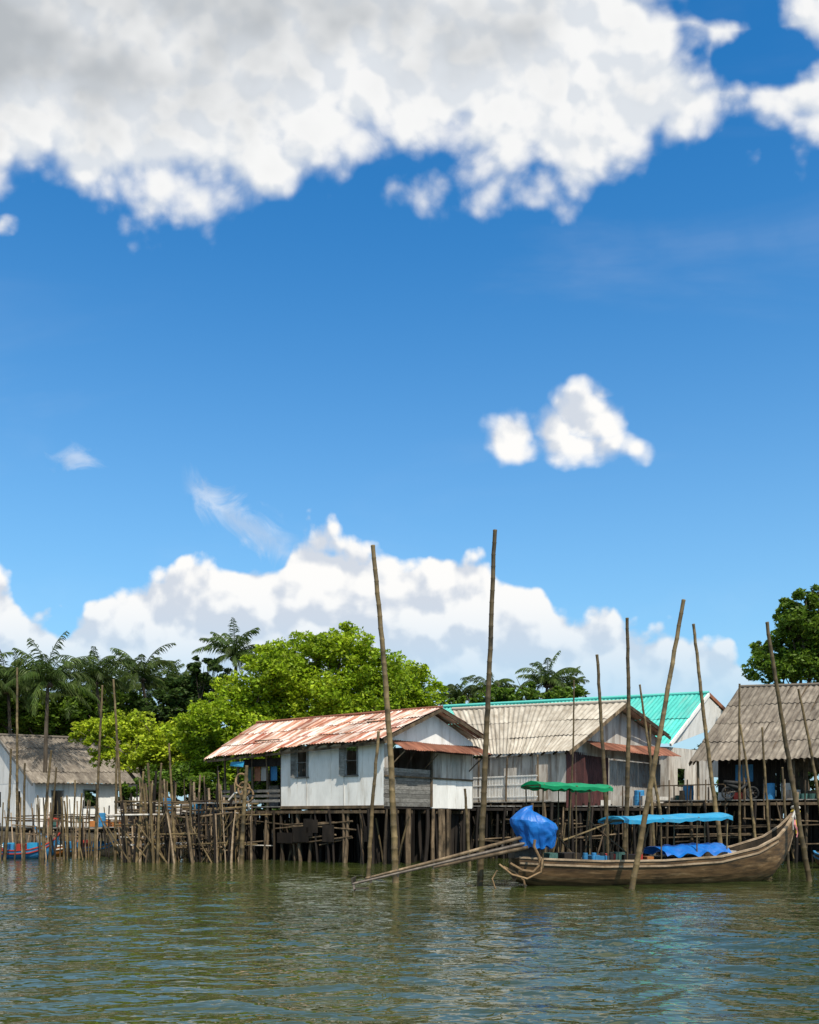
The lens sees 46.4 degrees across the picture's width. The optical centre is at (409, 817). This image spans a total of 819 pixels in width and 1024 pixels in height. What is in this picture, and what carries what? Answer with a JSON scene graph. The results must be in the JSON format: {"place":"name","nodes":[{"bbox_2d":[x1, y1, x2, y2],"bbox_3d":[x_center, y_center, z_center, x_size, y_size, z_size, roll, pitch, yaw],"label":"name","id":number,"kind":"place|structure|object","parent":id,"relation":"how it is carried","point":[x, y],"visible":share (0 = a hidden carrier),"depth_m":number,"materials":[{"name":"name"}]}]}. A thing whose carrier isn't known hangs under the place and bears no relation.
{"place":"outdoors","nodes":[
{"label":"outdoors","id":0,"kind":"place"},
{"bbox_2d":[203,705,483,761],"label":"rafters and ridge","id":1,"kind":"object","parent":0,"point":[384,739],"visible":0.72,"depth_m":47.81,"materials":[{"name":"brown wood"}]},
{"bbox_2d":[204,708,483,758],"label":"roof","id":2,"kind":"structure","parent":1,"relation":"on","point":[317,731],"depth_m":49.26,"materials":[{"name":"brown metal"}]},
{"bbox_2d":[0,818,783,853],"bbox_3d":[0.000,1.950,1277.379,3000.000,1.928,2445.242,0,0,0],"label":"ground","id":3,"kind":"structure","parent":0,"point":[30,837],"depth_m":64.89,"materials":[{"name":"brown soil"}]},
{"bbox_2d":[0,652,28,705],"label":"palm tree","id":4,"kind":"object","parent":3,"relation":"on","point":[2,684],"visible":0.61,"depth_m":78.25,"materials":[{"name":"green plant"}]},
{"bbox_2d":[0,650,55,829],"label":"palm tree","id":5,"kind":"object","parent":3,"relation":"on","point":[28,688],"visible":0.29,"depth_m":80.08,"materials":[{"name":"green plant"}]},
{"bbox_2d":[2,653,59,829],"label":"palm tree","id":6,"kind":"object","parent":3,"relation":"on","point":[23,707],"visible":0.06,"depth_m":83.36,"materials":[{"name":"green plant"}]},
{"bbox_2d":[4,631,100,831],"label":"palm tree","id":7,"kind":"object","parent":3,"relation":"on","point":[47,677],"visible":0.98,"depth_m":71.75,"materials":[{"name":"green plant"}]},
{"bbox_2d":[31,665,98,731],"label":"palm tree","id":8,"kind":"object","parent":3,"relation":"on","point":[55,694],"visible":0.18,"depth_m":82.65,"materials":[{"name":"green plant"}]},
{"bbox_2d":[0,683,155,816],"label":"broadleaf tree","id":9,"kind":"object","parent":3,"relation":"on","point":[58,724],"visible":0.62,"depth_m":82.99,"materials":[{"name":"green plant"}]},
{"bbox_2d":[50,646,135,783],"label":"palm tree","id":10,"kind":"object","parent":3,"relation":"on","point":[97,676],"visible":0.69,"depth_m":77.75,"materials":[{"name":"green plant"}]},
{"bbox_2d":[96,657,152,799],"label":"palm tree","id":11,"kind":"object","parent":3,"relation":"on","point":[128,690],"visible":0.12,"depth_m":89.56,"materials":[{"name":"green plant"}]},
{"bbox_2d":[68,709,198,783],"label":"tree","id":12,"kind":"object","parent":3,"relation":"on","point":[142,745],"visible":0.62,"depth_m":65.15,"materials":[{"name":"green plant"}]},
{"bbox_2d":[103,643,176,800],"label":"palm tree","id":13,"kind":"object","parent":3,"relation":"on","point":[145,675],"visible":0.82,"depth_m":81.59,"materials":[{"name":"green plant"}]},
{"bbox_2d":[129,659,188,794],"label":"palm tree","id":14,"kind":"object","parent":3,"relation":"on","point":[174,674],"visible":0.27,"depth_m":89.36,"materials":[{"name":"green plant"}]},
{"bbox_2d":[157,660,201,688],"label":"palm tree","id":15,"kind":"object","parent":3,"relation":"on","point":[164,670],"visible":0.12,"depth_m":91.15,"materials":[{"name":"green plant"}]},
{"bbox_2d":[132,655,232,816],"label":"broadleaf tree","id":16,"kind":"object","parent":3,"relation":"on","point":[175,701],"visible":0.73,"depth_m":79.28,"materials":[{"name":"green plant"}]},
{"bbox_2d":[121,762,279,820],"bbox_3d":[-12.012,-0.580,57.023,11.003,6.165,4.403,0,0,0],"label":"shrub","id":17,"kind":"object","parent":3,"relation":"on","point":[179,777],"visible":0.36,"depth_m":56.75,"materials":[{"name":"green plant"}]},
{"bbox_2d":[191,617,260,682],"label":"palm tree","id":18,"kind":"object","parent":3,"relation":"on","point":[235,652],"visible":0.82,"depth_m":79.50,"materials":[{"name":"green plant"}]},
{"bbox_2d":[160,639,301,840],"bbox_3d":[-10.954,-4.622,58.849,8.869,12.692,6.662,0,0,0],"label":"mangrove tree","id":19,"kind":"object","parent":3,"relation":"on","point":[201,724],"visible":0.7,"depth_m":58.31,"materials":[{"name":"green plant"}]},
{"bbox_2d":[247,621,416,719],"bbox_3d":[-5.359,-5.481,61.220,11.496,14.465,6.425,0,0,20],"label":"mangrove tree","id":20,"kind":"object","parent":3,"relation":"on","point":[355,685],"visible":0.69,"depth_m":60.16,"materials":[{"name":"green plant"}]},
{"bbox_2d":[390,660,448,708],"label":"mangrove tree","id":21,"kind":"object","parent":3,"relation":"on","point":[416,698],"visible":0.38,"depth_m":65.81,"materials":[{"name":"green plant"}]},
{"bbox_2d":[21,699,818,828],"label":"distant tree belt","id":22,"kind":"object","parent":3,"relation":"on","point":[89,796],"visible":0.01,"depth_m":92.38,"materials":[{"name":"green plant"}]},
{"bbox_2d":[432,675,478,704],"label":"palm tree","id":23,"kind":"object","parent":3,"relation":"on","point":[454,692],"visible":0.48,"depth_m":97.36,"materials":[{"name":"green plant"}]},
{"bbox_2d":[460,674,519,697],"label":"palm tree","id":24,"kind":"object","parent":3,"relation":"on","point":[478,690],"visible":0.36,"depth_m":95.31,"materials":[{"name":"green plant"}]},
{"bbox_2d":[446,677,590,704],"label":"broadleaf tree","id":25,"kind":"object","parent":3,"relation":"on","point":[498,694],"visible":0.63,"depth_m":86.22,"materials":[{"name":"green plant"}]},
{"bbox_2d":[515,651,582,699],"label":"palm tree","id":26,"kind":"object","parent":3,"relation":"on","point":[543,678],"visible":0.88,"depth_m":91.55,"materials":[{"name":"green plant"}]},
{"bbox_2d":[548,666,589,696],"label":"palm tree","id":27,"kind":"object","parent":3,"relation":"on","point":[577,683],"visible":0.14,"depth_m":97.22,"materials":[{"name":"green plant"}]},
{"bbox_2d":[443,691,724,824],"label":"turquoise roof house","id":28,"kind":"structure","parent":3,"relation":"on","point":[683,719],"depth_m":64.79,"materials":[{"name":"metal"}]},
{"bbox_2d":[741,583,818,790],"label":"broadleaf tree","id":29,"kind":"object","parent":3,"relation":"on","point":[796,657],"visible":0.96,"depth_m":61.48,"materials":[{"name":"green plant"}]},
{"bbox_2d":[0,854,818,1023],"bbox_3d":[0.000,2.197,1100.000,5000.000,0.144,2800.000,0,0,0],"label":"water","id":30,"kind":"structure","parent":0,"point":[103,940],"depth_m":16.26,"materials":[{"name":"green liquid"}]},
{"bbox_2d":[3,749,11,859],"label":"bamboo pole","id":31,"kind":"object","parent":30,"relation":"in","point":[8,817],"visible":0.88,"depth_m":49.96,"materials":[{"name":"brown wood"}]},
{"bbox_2d":[15,667,18,843],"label":"bamboo pole","id":32,"kind":"object","parent":30,"relation":"in","point":[17,794],"visible":0.8,"depth_m":56.01,"materials":[{"name":"brown wood"}]},
{"bbox_2d":[22,763,25,859],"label":"bamboo pole","id":33,"kind":"object","parent":30,"relation":"in","point":[23,831],"visible":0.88,"depth_m":49.94,"materials":[{"name":"brown wood"}]},
{"bbox_2d":[1,832,59,858],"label":"fishing boat","id":34,"kind":"object","parent":30,"relation":"on","point":[32,850],"visible":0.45,"depth_m":51.20,"materials":[{"name":"blue paint"}]},
{"bbox_2d":[2,843,62,855],"bbox_3d":[-22.249,1.516,54.498,4.872,1.767,1.560,0,0,-12],"label":"fishing boat","id":35,"kind":"object","parent":30,"relation":"on","point":[57,850],"visible":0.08,"depth_m":54.57,"materials":[{"name":"orange paint"}]},
{"bbox_2d":[41,750,51,864],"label":"bamboo pole","id":36,"kind":"object","parent":30,"relation":"in","point":[44,819],"visible":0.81,"depth_m":43.91,"materials":[{"name":"brown wood"}]},
{"bbox_2d":[48,767,56,859],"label":"bamboo pole","id":37,"kind":"object","parent":30,"relation":"in","point":[53,803],"visible":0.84,"depth_m":49.92,"materials":[{"name":"brown wood"}]},
{"bbox_2d":[60,797,64,858],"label":"bamboo pole","id":38,"kind":"object","parent":30,"relation":"in","point":[62,828],"visible":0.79,"depth_m":49.95,"materials":[{"name":"brown wood"}]},
{"bbox_2d":[34,825,106,844],"bbox_3d":[-20.266,1.427,58.275,5.134,1.947,1.654,0,0,0],"label":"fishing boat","id":39,"kind":"object","parent":30,"relation":"on","point":[58,841],"visible":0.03,"depth_m":57.95,"materials":[{"name":"blue wood"}]},
{"bbox_2d":[72,780,75,859],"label":"bamboo pole","id":40,"kind":"object","parent":30,"relation":"in","point":[73,843],"visible":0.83,"depth_m":49.95,"materials":[{"name":"brown wood"}]},
{"bbox_2d":[78,793,82,857],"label":"bamboo pole","id":41,"kind":"object","parent":30,"relation":"in","point":[79,836],"visible":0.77,"depth_m":51.98,"materials":[{"name":"brown wood"}]},
{"bbox_2d":[62,838,121,855],"bbox_3d":[-18.398,1.560,54.996,5.618,1.680,1.560,0,0,21],"label":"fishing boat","id":42,"kind":"object","parent":30,"relation":"on","point":[102,853],"visible":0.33,"depth_m":54.10,"materials":[{"name":"blue wood"}]},
{"bbox_2d":[93,685,102,864],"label":"bamboo pole","id":43,"kind":"object","parent":30,"relation":"in","point":[97,805],"visible":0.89,"depth_m":43.92,"materials":[{"name":"brown wood"}]},
{"bbox_2d":[13,784,186,832],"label":"deck","id":44,"kind":"structure","parent":30,"relation":"in","point":[54,827],"depth_m":71.26,"materials":[{"name":"brown wood"}]},
{"bbox_2d":[0,740,163,826],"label":"walls","id":45,"kind":"structure","parent":44,"relation":"on","point":[106,799],"depth_m":73.16,"materials":[{"name":"white paint"}]},
{"bbox_2d":[0,733,154,783],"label":"roof","id":46,"kind":"structure","parent":45,"relation":"on","point":[70,761],"depth_m":74.72,"materials":[{"name":"grey metal"}]},
{"bbox_2d":[114,742,117,860],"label":"bamboo pole","id":47,"kind":"object","parent":30,"relation":"in","point":[115,818],"visible":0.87,"depth_m":47.95,"materials":[{"name":"brown wood"}]},
{"bbox_2d":[112,679,121,812],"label":"bamboo pole","id":48,"kind":"object","parent":30,"relation":"in","point":[119,772],"visible":0.56,"depth_m":51.97,"materials":[{"name":"brown wood"}]},
{"bbox_2d":[135,771,143,861],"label":"bamboo pole","id":49,"kind":"object","parent":30,"relation":"in","point":[139,824],"visible":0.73,"depth_m":46.95,"materials":[{"name":"brown wood"}]},
{"bbox_2d":[0,763,285,862],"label":"bamboo jetty","id":50,"kind":"object","parent":30,"relation":"in","point":[193,844],"visible":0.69,"depth_m":48.46,"materials":[{"name":"brown wood"}]},
{"bbox_2d":[156,763,161,862],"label":"bamboo pole","id":51,"kind":"object","parent":30,"relation":"in","point":[158,827],"visible":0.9,"depth_m":45.95,"materials":[{"name":"brown wood"}]},
{"bbox_2d":[168,743,175,861],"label":"bamboo pole","id":52,"kind":"object","parent":30,"relation":"in","point":[173,819],"visible":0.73,"depth_m":47.00,"materials":[{"name":"brown wood"}]},
{"bbox_2d":[239,765,248,863],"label":"bamboo pole","id":53,"kind":"object","parent":30,"relation":"in","point":[242,840],"visible":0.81,"depth_m":45.41,"materials":[{"name":"brown wood"}]},
{"bbox_2d":[222,743,328,860],"bbox_3d":[-6.123,-0.974,52.779,4.536,7.557,7.412,0,0,37],"label":"porch","id":54,"kind":"object","parent":30,"relation":"in","point":[257,769],"visible":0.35,"depth_m":49.68,"materials":[{"name":"blue paint"}]},
{"bbox_2d":[230,761,243,766],"bbox_3d":[-8.967,-2.750,49.707,1.104,0.300,0.100,0,0,42],"label":"porch tarp","id":55,"kind":"object","parent":54,"relation":"attached to","point":[239,764],"visible":1,"depth_m":49.61,"materials":[{"name":"blue plastic"}]},
{"bbox_2d":[222,807,469,863],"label":"stilts","id":56,"kind":"object","parent":30,"relation":"in","point":[328,835],"visible":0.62,"depth_m":47.93,"materials":[{"name":"brown wood"}]},
{"bbox_2d":[281,746,472,809],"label":"floor and rear walls","id":57,"kind":"structure","parent":56,"relation":"on","point":[412,759],"depth_m":52.57,"materials":[{"name":"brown wood"}]},
{"bbox_2d":[280,742,384,808],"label":"front wall","id":58,"kind":"structure","parent":57,"relation":"on","point":[324,785],"depth_m":46.45,"materials":[{"name":"white wood"}]},
{"bbox_2d":[290,746,358,777],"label":"windows","id":59,"kind":"structure","parent":58,"relation":"attached to","point":[342,763],"depth_m":45.90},
{"bbox_2d":[383,716,472,808],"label":"gable wall","id":60,"kind":"structure","parent":57,"relation":"on","point":[447,779],"depth_m":47.80,"materials":[{"name":"white wood"}]},
{"bbox_2d":[392,740,490,771],"bbox_3d":[1.657,-3.088,47.458,1.044,1.419,7.452,0,0,37],"label":"side awning","id":61,"kind":"object","parent":60,"relation":"attached to","point":[421,746],"visible":0.98,"depth_m":47.09,"materials":[{"name":"brown metal"}]},
{"bbox_2d":[366,731,379,876],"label":"bamboo pole","id":62,"kind":"object","parent":30,"relation":"in","point":[369,860],"visible":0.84,"depth_m":34.91,"materials":[{"name":"brown wood"}]},
{"bbox_2d":[371,545,398,882],"bbox_3d":[-0.801,-3.041,32.052,1.004,12.160,0.370,0,0,0],"label":"bamboo pole","id":63,"kind":"object","parent":30,"relation":"in","point":[394,841],"visible":0.91,"depth_m":32.02,"materials":[{"name":"brown wood"}]},
{"bbox_2d":[464,789,470,865],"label":"bamboo pole","id":64,"kind":"object","parent":30,"relation":"in","point":[467,828],"visible":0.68,"depth_m":42.95,"materials":[{"name":"brown wood"}]},
{"bbox_2d":[477,529,496,885],"bbox_3d":[2.449,-3.074,30.514,0.699,12.218,0.253,0,0,0],"label":"bamboo pole","id":65,"kind":"object","parent":30,"relation":"in","point":[480,863],"visible":0.94,"depth_m":30.46,"materials":[{"name":"brown wood"}]},
{"bbox_2d":[472,801,632,857],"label":"stilts and floor","id":66,"kind":"object","parent":30,"relation":"in","point":[551,804],"visible":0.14,"depth_m":51.16,"materials":[{"name":"brown wood"}]},
{"bbox_2d":[473,753,566,801],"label":"front wall","id":67,"kind":"structure","parent":66,"relation":"on","point":[556,763],"depth_m":52.17,"materials":[{"name":"grey wood"}]},
{"bbox_2d":[566,712,660,811],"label":"gable wall","id":68,"kind":"structure","parent":66,"relation":"on","point":[587,765],"depth_m":53.68,"materials":[{"name":"wood"}]},
{"bbox_2d":[567,680,574,851],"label":"bamboo pole","id":69,"kind":"object","parent":30,"relation":"in","point":[572,754],"visible":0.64,"depth_m":43.94,"materials":[{"name":"brown wood"}]},
{"bbox_2d":[351,781,799,890],"bbox_3d":[6.041,0.655,31.392,16.557,3.690,2.130,0,0,-20],"label":"longtail boat","id":70,"kind":"object","parent":30,"relation":"on","point":[762,857],"visible":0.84,"depth_m":31.12,"materials":[{"name":"brown wood"}]},
{"bbox_2d":[470,786,715,858],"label":"timber pier","id":71,"kind":"structure","parent":30,"relation":"in","point":[637,800],"depth_m":50.82,"materials":[{"name":"brown wood"}]},
{"bbox_2d":[473,755,539,857],"bbox_3d":[4.574,-0.200,52.519,0.299,6.205,6.449,0,0,-43],"label":"veranda railing","id":72,"kind":"object","parent":71,"relation":"attached to","point":[506,785],"visible":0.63,"depth_m":51.69,"materials":[{"name":"grey wood"}]},
{"bbox_2d":[595,654,610,852],"bbox_3d":[7.936,-1.807,38.997,0.695,9.686,0.218,0,0,0],"label":"bamboo pole","id":73,"kind":"object","parent":30,"relation":"in","point":[601,736],"visible":0.71,"depth_m":38.94,"materials":[{"name":"brown wood"}]},
{"bbox_2d":[622,618,630,853],"bbox_3d":[8.617,-3.172,37.959,0.374,9.531,0.245,0,0,32],"label":"bamboo pole","id":74,"kind":"object","parent":30,"relation":"in","point":[627,787],"visible":0.91,"depth_m":37.87,"materials":[{"name":"brown wood"}]},
{"bbox_2d":[639,684,661,814],"bbox_3d":[11.614,-3.180,46.021,1.143,6.449,0.184,0,0,3],"label":"bamboo pole","id":75,"kind":"object","parent":30,"relation":"in","point":[655,784],"visible":0.83,"depth_m":45.97,"materials":[{"name":"brown wood"}]},
{"bbox_2d":[649,725,655,855],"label":"bamboo pole","id":76,"kind":"object","parent":30,"relation":"in","point":[652,824],"visible":0.61,"depth_m":45.98,"materials":[{"name":"brown wood"}]},
{"bbox_2d":[629,599,685,888],"bbox_3d":[7.572,-1.842,29.491,1.886,9.779,0.239,0,0,0],"label":"bamboo pole","id":77,"kind":"object","parent":30,"relation":"in","point":[635,869],"visible":0.91,"depth_m":29.42,"materials":[{"name":"brown wood"}]},
{"bbox_2d":[692,624,721,842],"bbox_3d":[11.868,-3.119,37.993,1.274,9.172,0.226,0,0,0],"label":"bamboo pole","id":78,"kind":"object","parent":30,"relation":"in","point":[714,798],"visible":0.88,"depth_m":37.92,"materials":[{"name":"brown wood"}]},
{"bbox_2d":[649,779,818,862],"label":"deck","id":79,"kind":"structure","parent":30,"relation":"in","point":[809,811],"depth_m":48.90,"materials":[{"name":"brown wood"}]},
{"bbox_2d":[721,778,758,799],"bbox_3d":[16.631,-1.433,48.000,1.865,1.074,0.600,0,0,0],"label":"motorbike","id":80,"kind":"object","parent":79,"relation":"on","point":[731,785],"visible":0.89,"depth_m":47.99,"materials":[{"name":"metal"}]},
{"bbox_2d":[679,783,816,799],"bbox_3d":[18.235,-1.325,49.250,8.698,0.850,2.223,0,0,30],"label":"deck clutter","id":81,"kind":"object","parent":79,"relation":"on","point":[770,792],"visible":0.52,"depth_m":48.71,"materials":[{"name":"blue paint"}]},
{"bbox_2d":[718,747,807,799],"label":"walls","id":82,"kind":"structure","parent":79,"relation":"on","point":[726,771],"depth_m":50.23,"materials":[{"name":"blue paint"}]},
{"bbox_2d":[738,684,740,842],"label":"bamboo pole","id":83,"kind":"object","parent":30,"relation":"in","point":[739,787],"visible":0.84,"depth_m":45.97,"materials":[{"name":"brown wood"}]},
{"bbox_2d":[739,725,756,837],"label":"bamboo pole","id":84,"kind":"object","parent":30,"relation":"in","point":[750,797],"visible":0.68,"depth_m":44.92,"materials":[{"name":"brown wood"}]},
{"bbox_2d":[689,685,818,860],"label":"rafters and posts","id":85,"kind":"object","parent":30,"relation":"in","point":[743,776],"visible":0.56,"depth_m":49.99,"materials":[{"name":"brown wood"}]},
{"bbox_2d":[690,683,818,772],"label":"roof","id":86,"kind":"structure","parent":85,"relation":"on","point":[723,737],"depth_m":51.52,"materials":[{"name":"grey metal"}]},
{"bbox_2d":[761,727,769,831],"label":"bamboo pole","id":87,"kind":"object","parent":30,"relation":"in","point":[766,797],"visible":0.68,"depth_m":44.93,"materials":[{"name":"brown wood"}]},
{"bbox_2d":[781,767,790,872],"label":"bamboo pole","id":88,"kind":"object","parent":30,"relation":"in","point":[785,816],"visible":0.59,"depth_m":37.97,"materials":[{"name":"brown wood"}]},
{"bbox_2d":[765,622,811,880],"bbox_3d":[13.172,-1.855,33.052,1.770,9.804,0.288,0,0,0],"label":"bamboo pole","id":89,"kind":"object","parent":30,"relation":"in","point":[797,809],"visible":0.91,"depth_m":33.02,"materials":[{"name":"brown wood"}]},
{"bbox_2d":[797,689,818,810],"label":"bamboo pole","id":90,"kind":"object","parent":30,"relation":"in","point":[811,754],"visible":1,"depth_m":43.92,"materials":[{"name":"brown wood"}]},
{"bbox_2d":[813,850,818,865],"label":"fishing boat","id":91,"kind":"object","parent":30,"relation":"on","point":[816,856],"visible":1,"depth_m":41.56,"materials":[{"name":"blue wood"}]},
{"bbox_2d":[0,0,818,817],"label":"sky","id":92,"kind":"structure","parent":0,"point":[290,290],"materials":[{"name":"blue"}]},
{"bbox_2d":[451,699,668,755],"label":"roof","id":93,"kind":"structure","parent":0,"point":[513,728],"depth_m":54.13,"materials":[{"name":"beige metal"}]},
{"bbox_2d":[475,703,681,759],"bbox_3d":[9.923,-4.802,55.779,11.011,3.106,8.069,0,0,-43],"label":"awning and bargeboards","id":94,"kind":"object","parent":93,"relation":"attached to","point":[636,749],"visible":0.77,"depth_m":53.15,"materials":[{"name":"brown wood"}]}
]}

